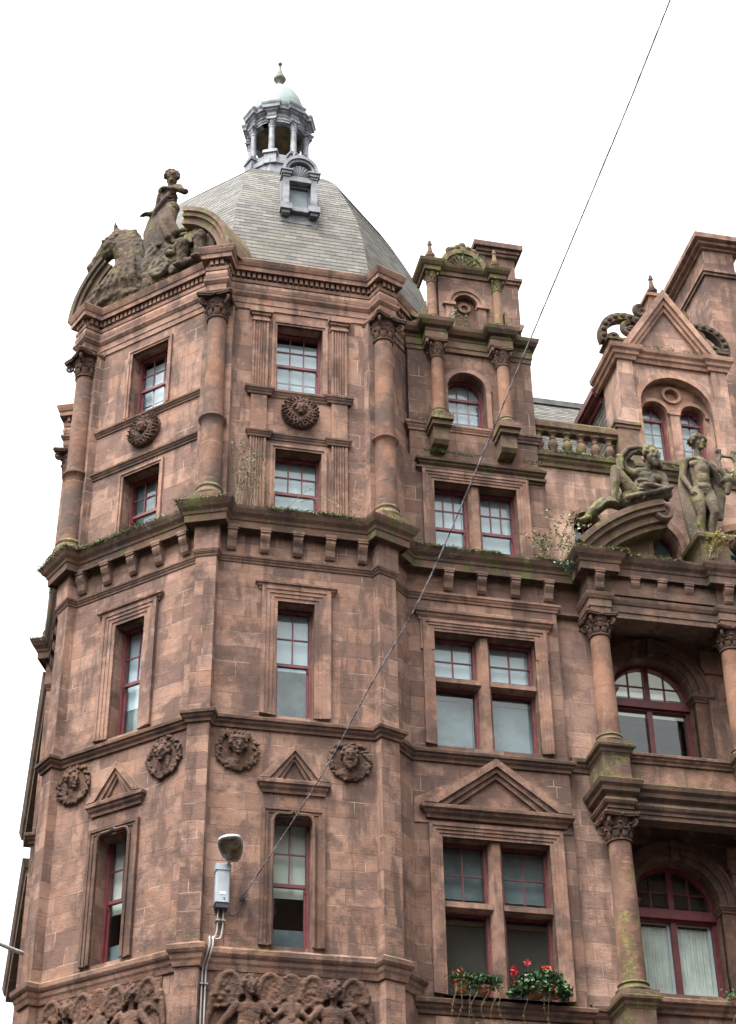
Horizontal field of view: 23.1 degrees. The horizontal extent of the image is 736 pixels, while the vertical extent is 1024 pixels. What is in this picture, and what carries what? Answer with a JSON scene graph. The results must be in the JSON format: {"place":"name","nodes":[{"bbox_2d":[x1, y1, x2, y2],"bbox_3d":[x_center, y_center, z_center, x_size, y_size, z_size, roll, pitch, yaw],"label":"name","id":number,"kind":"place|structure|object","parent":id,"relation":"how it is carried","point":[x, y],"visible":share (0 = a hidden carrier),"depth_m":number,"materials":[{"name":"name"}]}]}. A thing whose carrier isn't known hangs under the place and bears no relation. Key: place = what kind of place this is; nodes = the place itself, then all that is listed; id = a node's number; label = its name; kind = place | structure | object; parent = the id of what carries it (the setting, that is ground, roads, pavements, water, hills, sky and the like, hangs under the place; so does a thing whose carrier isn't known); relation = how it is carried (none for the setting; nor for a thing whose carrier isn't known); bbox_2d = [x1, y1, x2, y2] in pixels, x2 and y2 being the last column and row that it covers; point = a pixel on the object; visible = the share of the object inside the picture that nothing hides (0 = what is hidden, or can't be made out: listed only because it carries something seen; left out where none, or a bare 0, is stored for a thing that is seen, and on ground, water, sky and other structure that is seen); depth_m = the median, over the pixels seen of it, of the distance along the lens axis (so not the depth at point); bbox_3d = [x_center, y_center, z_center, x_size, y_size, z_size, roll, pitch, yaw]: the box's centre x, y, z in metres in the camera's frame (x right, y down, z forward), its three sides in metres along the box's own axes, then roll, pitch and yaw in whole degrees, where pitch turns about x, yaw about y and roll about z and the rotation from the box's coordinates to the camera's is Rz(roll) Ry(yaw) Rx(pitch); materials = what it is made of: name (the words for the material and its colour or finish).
{"place":"outdoors","nodes":[
{"label":"outdoors","id":0,"kind":"place"},
{"bbox_2d":[0,0,735,1023],"label":"sky","id":1,"kind":"structure","parent":0,"point":[446,123],"materials":[{"name":"white"}]},
{"bbox_3d":[25.830,-8.229,12.131,39.800,30.000,17.800,7,-36,-11],"label":"opposite tenement","id":2,"kind":"object","parent":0,"visible":0},
{"bbox_2d":[243,0,670,896],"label":"overhead cable","id":3,"kind":"object","parent":2,"relation":"attached to","point":[489,436],"visible":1,"depth_m":24.72,"materials":[{"name":"black rubber"}]},
{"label":"pavement","id":4,"kind":"structure","parent":0,"visible":0},
{"bbox_2d":[2,54,735,1023],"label":"corner building","id":5,"kind":"structure","parent":4,"relation":"on","point":[534,760],"depth_m":32.87,"materials":[{"name":"red stone"}]},
{"bbox_2d":[0,942,23,955],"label":"bracket arm","id":6,"kind":"object","parent":5,"relation":"attached to","point":[12,949],"visible":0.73,"depth_m":30.05},
{"bbox_2d":[100,836,126,963],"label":"window","id":7,"kind":"structure","parent":5,"relation":"in","point":[117,852],"depth_m":30.22,"materials":[{"name":"grey glass"}]},
{"bbox_2d":[84,222,144,307],"bbox_3d":[-5.303,-5.116,38.530,1.924,2.554,0.956,-20,-39,26],"label":"horse sculpture","id":8,"kind":"object","parent":5,"relation":"on","point":[124,248],"visible":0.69,"depth_m":37.99,"materials":[{"name":"stone"}]},
{"bbox_2d":[111,278,149,300],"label":"dry twigs","id":9,"kind":"object","parent":5,"relation":"on","point":[137,286],"visible":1,"depth_m":37.36,"materials":[{"name":"plant"}]},
{"bbox_2d":[117,625,143,735],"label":"window","id":10,"kind":"structure","parent":5,"relation":"in","point":[133,639],"depth_m":32.42,"materials":[{"name":"grey glass"}]},
{"bbox_2d":[128,473,158,528],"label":"window","id":11,"kind":"structure","parent":5,"relation":"in","point":[143,503],"depth_m":34.71,"materials":[{"name":"grey glass"}]},
{"bbox_2d":[137,350,167,413],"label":"window","id":12,"kind":"structure","parent":5,"relation":"in","point":[152,381],"depth_m":36.38,"materials":[{"name":"grey glass"}]},
{"bbox_2d":[140,237,186,288],"bbox_3d":[-4.219,-5.147,37.841,1.495,1.662,0.878,-20,-39,26],"label":"scroll cartouche","id":13,"kind":"object","parent":5,"relation":"on","point":[156,262],"visible":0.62,"depth_m":37.51,"materials":[{"name":"stone"}]},
{"bbox_2d":[140,168,188,253],"bbox_3d":[-4.359,-6.427,38.548,1.207,2.404,0.505,-20,-39,26],"label":"woman statue","id":14,"kind":"object","parent":13,"relation":"on","point":[161,228],"visible":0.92,"depth_m":38.30,"materials":[{"name":"stone"}]},
{"bbox_2d":[165,227,216,275],"bbox_3d":[-3.521,-5.513,37.335,1.496,1.540,0.948,-20,-39,26],"label":"beast sculpture","id":15,"kind":"object","parent":5,"relation":"on","point":[184,252],"visible":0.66,"depth_m":36.88,"materials":[{"name":"stone"}]},
{"bbox_2d":[199,909,219,1023],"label":"conduit","id":16,"kind":"object","parent":5,"relation":"attached to","point":[217,919],"visible":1,"depth_m":28.01,"materials":[{"name":"metal"}]},
{"bbox_2d":[203,910,224,1023],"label":"conduit","id":17,"kind":"object","parent":5,"relation":"attached to","point":[205,983],"visible":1,"depth_m":28.02,"materials":[{"name":"metal"}]},
{"bbox_2d":[213,863,230,911],"bbox_3d":[-2.331,5.989,28.795,0.250,0.740,0.200,7,-36,-11],"label":"control box","id":18,"kind":"object","parent":5,"relation":"attached to","point":[222,871],"visible":1,"depth_m":28.71,"materials":[{"name":"grey metal"}]},
{"bbox_2d":[217,834,242,865],"bbox_3d":[-2.157,5.432,28.802,0.413,0.442,0.643,-9,-36,12],"label":"wall lamp","id":19,"kind":"object","parent":5,"relation":"attached to","point":[230,846],"visible":1,"depth_m":28.69,"materials":[{"name":"metal"}]},
{"bbox_2d":[231,440,269,506],"bbox_3d":[-2.180,-0.728,33.218,0.792,1.367,0.363,7,-36,-11],"label":"wall weed","id":20,"kind":"object","parent":5,"relation":"on","point":[253,468],"depth_m":33.22,"materials":[{"name":"green plant"}]},
{"bbox_2d":[271,821,309,948],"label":"window","id":21,"kind":"structure","parent":5,"relation":"in","point":[290,928],"depth_m":29.84,"materials":[{"name":"grey glass"}]},
{"bbox_2d":[275,609,311,718],"bbox_3d":[-1.346,2.766,31.861,0.670,2.300,0.185,7,-36,-11],"label":"window","id":22,"kind":"structure","parent":5,"relation":"in","point":[294,628],"depth_m":31.96,"materials":[{"name":"grey glass"}]},
{"bbox_2d":[274,457,318,512],"bbox_3d":[-1.386,-0.280,33.979,0.890,1.640,0.185,7,-36,-11],"label":"window","id":23,"kind":"structure","parent":5,"relation":"in","point":[293,477],"depth_m":34.22,"materials":[{"name":"grey glass"}]},
{"bbox_2d":[276,333,319,393],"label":"window","id":24,"kind":"structure","parent":5,"relation":"in","point":[298,357],"depth_m":35.89,"materials":[{"name":"grey glass"}]},
{"bbox_2d":[290,483,363,517],"bbox_3d":[-0.760,-0.343,33.191,1.476,1.132,0.646,7,-36,-11],"label":"wall weed","id":25,"kind":"object","parent":5,"relation":"attached to","point":[331,501],"depth_m":33.26,"materials":[{"name":"green plant"}]},
{"bbox_2d":[29,269,735,939],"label":"moss","id":26,"kind":"object","parent":5,"relation":"on","point":[275,507],"visible":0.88,"depth_m":34.09,"materials":[{"name":"green plant"}]},
{"bbox_2d":[434,488,468,548],"bbox_3d":[1.567,0.358,35.059,0.720,1.800,0.185,7,-36,-11],"label":"window","id":27,"kind":"structure","parent":5,"relation":"in","point":[447,502],"depth_m":35.29,"materials":[{"name":"grey glass"}]},
{"bbox_2d":[434,638,475,703],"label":"window","id":28,"kind":"structure","parent":5,"relation":"in","point":[452,657],"depth_m":33.45,"materials":[{"name":"grey glass"}]},
{"bbox_2d":[435,676,479,748],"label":"window","id":29,"kind":"structure","parent":5,"relation":"in","point":[455,721],"depth_m":32.75,"materials":[{"name":"grey glass"}]},
{"bbox_2d":[449,309,470,327],"bbox_3d":[1.926,-4.016,37.584,0.518,0.385,0.305,7,-36,-11],"label":"wall weed","id":30,"kind":"object","parent":5,"relation":"on","point":[454,316],"depth_m":37.61,"materials":[{"name":"green plant"}]},
{"bbox_2d":[443,843,487,927],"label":"window","id":31,"kind":"structure","parent":5,"relation":"in","point":[462,863],"depth_m":31.03,"materials":[{"name":"grey glass"}]},
{"bbox_2d":[448,381,483,428],"bbox_3d":[1.935,-2.059,36.848,0.810,1.405,0.185,7,-36,-11],"label":"window","id":32,"kind":"structure","parent":5,"relation":"in","point":[465,400],"depth_m":36.98,"materials":[{"name":"white glass"}]},
{"bbox_2d":[452,250,483,265],"bbox_3d":[2.138,-5.428,38.650,0.743,0.279,0.277,7,-36,-11],"label":"wall weed","id":33,"kind":"object","parent":5,"relation":"on","point":[471,261],"depth_m":38.64,"materials":[{"name":"green plant"}]},
{"bbox_2d":[445,899,492,997],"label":"window","id":34,"kind":"structure","parent":5,"relation":"in","point":[466,946],"depth_m":30.29,"materials":[{"name":"grey glass"}]},
{"bbox_2d":[445,965,504,995],"bbox_3d":[1.744,7.641,29.356,1.137,0.388,0.522,7,-36,-11],"label":"flower pot","id":35,"kind":"object","parent":5,"relation":"on","point":[485,983],"visible":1,"depth_m":29.27,"materials":[{"name":"ceramic"}]},
{"bbox_2d":[451,983,549,1023],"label":"trailing plant","id":36,"kind":"object","parent":35,"relation":"hanging from","point":[493,1002],"visible":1,"depth_m":29.14,"materials":[{"name":"green plant"}]},
{"bbox_2d":[460,494,516,554],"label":"window","id":37,"kind":"structure","parent":5,"relation":"in","point":[497,513],"depth_m":35.46,"materials":[{"name":"grey glass"}]},
{"bbox_2d":[468,644,532,709],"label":"window","id":38,"kind":"structure","parent":5,"relation":"in","point":[508,664],"depth_m":33.64,"materials":[{"name":"grey glass"}]},
{"bbox_2d":[471,682,537,753],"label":"window","id":39,"kind":"structure","parent":5,"relation":"in","point":[514,730],"depth_m":32.95,"materials":[{"name":"grey glass"}]},
{"bbox_2d":[469,903,556,1001],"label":"window","id":40,"kind":"structure","parent":5,"relation":"in","point":[536,947],"depth_m":30.54,"materials":[{"name":"black glass"}]},
{"bbox_2d":[480,848,549,932],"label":"window","id":41,"kind":"structure","parent":5,"relation":"in","point":[525,879],"depth_m":31.23,"materials":[{"name":"grey glass"}]},
{"bbox_2d":[505,959,573,1001],"bbox_3d":[2.799,7.691,29.576,1.128,0.647,0.753,7,-36,-11],"label":"flower pot","id":42,"kind":"object","parent":5,"relation":"on","point":[535,983],"visible":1,"depth_m":29.44,"materials":[{"name":"ceramic"}]},
{"bbox_2d":[515,509,590,560],"bbox_3d":[3.555,0.383,34.785,1.563,1.114,0.399,7,-36,-11],"label":"buddleia","id":43,"kind":"object","parent":5,"relation":"on","point":[542,540],"visible":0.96,"depth_m":34.78,"materials":[{"name":"green plant"}]},
{"bbox_2d":[553,557,577,571],"bbox_3d":[3.802,1.009,34.102,0.643,0.253,0.312,7,-36,-11],"label":"wall weed","id":44,"kind":"object","parent":5,"relation":"on","point":[570,564],"depth_m":34.09,"materials":[{"name":"green plant"}]},
{"bbox_2d":[573,521,592,543],"bbox_3d":[4.283,0.820,35.685,0.600,1.500,0.185,7,-36,-11],"label":"window","id":45,"kind":"structure","parent":5,"relation":"in","point":[579,532],"depth_m":36.05,"materials":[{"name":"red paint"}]},
{"bbox_2d":[575,444,673,522],"bbox_3d":[4.982,-0.555,35.304,2.036,2.034,0.667,7,-36,-11],"label":"reclining statue","id":46,"kind":"object","parent":5,"relation":"on","point":[634,483],"visible":0.95,"depth_m":35.16,"materials":[{"name":"stone"}]},
{"bbox_2d":[614,665,686,755],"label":"arched window","id":47,"kind":"structure","parent":5,"relation":"in","point":[638,681],"depth_m":34.67,"materials":[{"name":"grey glass"}]},
{"bbox_2d":[616,696,694,756],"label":"casement window","id":48,"kind":"structure","parent":5,"relation":"in","point":[648,720],"depth_m":34.26,"materials":[{"name":"red paint"}]},
{"bbox_2d":[642,406,669,460],"bbox_3d":[5.992,-1.482,37.857,0.545,1.720,0.185,7,-36,-11],"label":"window","id":49,"kind":"structure","parent":5,"relation":"in","point":[653,418],"depth_m":38.08,"materials":[{"name":"white glass"}]},
{"bbox_2d":[641,926,672,992],"bbox_3d":[4.992,7.963,31.370,0.600,1.555,0.067,7,-36,-11],"label":"net curtain","id":50,"kind":"object","parent":5,"relation":"hanging from","point":[657,961],"visible":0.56,"depth_m":31.49,"materials":[{"name":"white fabric"}]},
{"bbox_2d":[654,536,675,559],"bbox_3d":[5.505,1.046,35.859,1.300,1.700,0.185,7,-36,-11],"label":"window","id":51,"kind":"structure","parent":5,"relation":"in","point":[664,548],"depth_m":36.23,"materials":[{"name":"grey glass"}]},
{"bbox_2d":[636,867,713,959],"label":"arched window","id":52,"kind":"structure","parent":5,"relation":"in","point":[670,888],"depth_m":32.28,"materials":[{"name":"black glass"}]},
{"bbox_2d":[640,905,724,996],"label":"casement window","id":53,"kind":"structure","parent":5,"relation":"in","point":[672,923],"depth_m":31.70,"materials":[{"name":"red paint"}]},
{"bbox_2d":[680,411,707,460],"bbox_3d":[6.826,-1.383,38.014,0.545,1.720,0.185,7,-36,-11],"label":"window","id":54,"kind":"structure","parent":5,"relation":"in","point":[691,423],"depth_m":38.29,"materials":[{"name":"white glass"}]},
{"bbox_2d":[678,929,714,995],"bbox_3d":[5.744,8.052,31.513,0.600,1.555,0.062,7,-36,-11],"label":"net curtain","id":55,"kind":"object","parent":5,"relation":"hanging from","point":[696,964],"visible":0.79,"depth_m":31.62,"materials":[{"name":"white fabric"}]},
{"bbox_2d":[678,432,735,540],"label":"youth statue","id":56,"kind":"object","parent":5,"relation":"on","point":[702,501],"visible":0.91,"depth_m":35.90,"materials":[{"name":"stone"}]},
{"bbox_2d":[702,528,735,559],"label":"wall weed","id":57,"kind":"object","parent":5,"relation":"on","point":[714,547],"depth_m":34.75,"materials":[{"name":"yellow plant"}]},
{"bbox_2d":[720,988,735,1005],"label":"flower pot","id":58,"kind":"object","parent":5,"relation":"on","point":[732,997],"visible":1,"depth_m":29.84,"materials":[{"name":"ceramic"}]},
{"bbox_2d":[729,547,735,562],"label":"window","id":59,"kind":"structure","parent":5,"relation":"in","point":[733,557],"depth_m":36.57,"materials":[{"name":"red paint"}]},
{"bbox_3d":[-1.999,6.160,28.829,0.090,0.090,0.109,7,-36,-11],"label":"cable hook","id":60,"kind":"object","parent":5,"relation":"attached to","visible":0},
{"bbox_2d":[228,898,242,915],"bbox_3d":[-2.108,6.294,28.698,0.243,0.292,0.049,-1,-35,0],"label":"feeder wire","id":61,"kind":"object","parent":60,"relation":"hanging from","point":[238,910],"visible":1,"depth_m":28.67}
]}

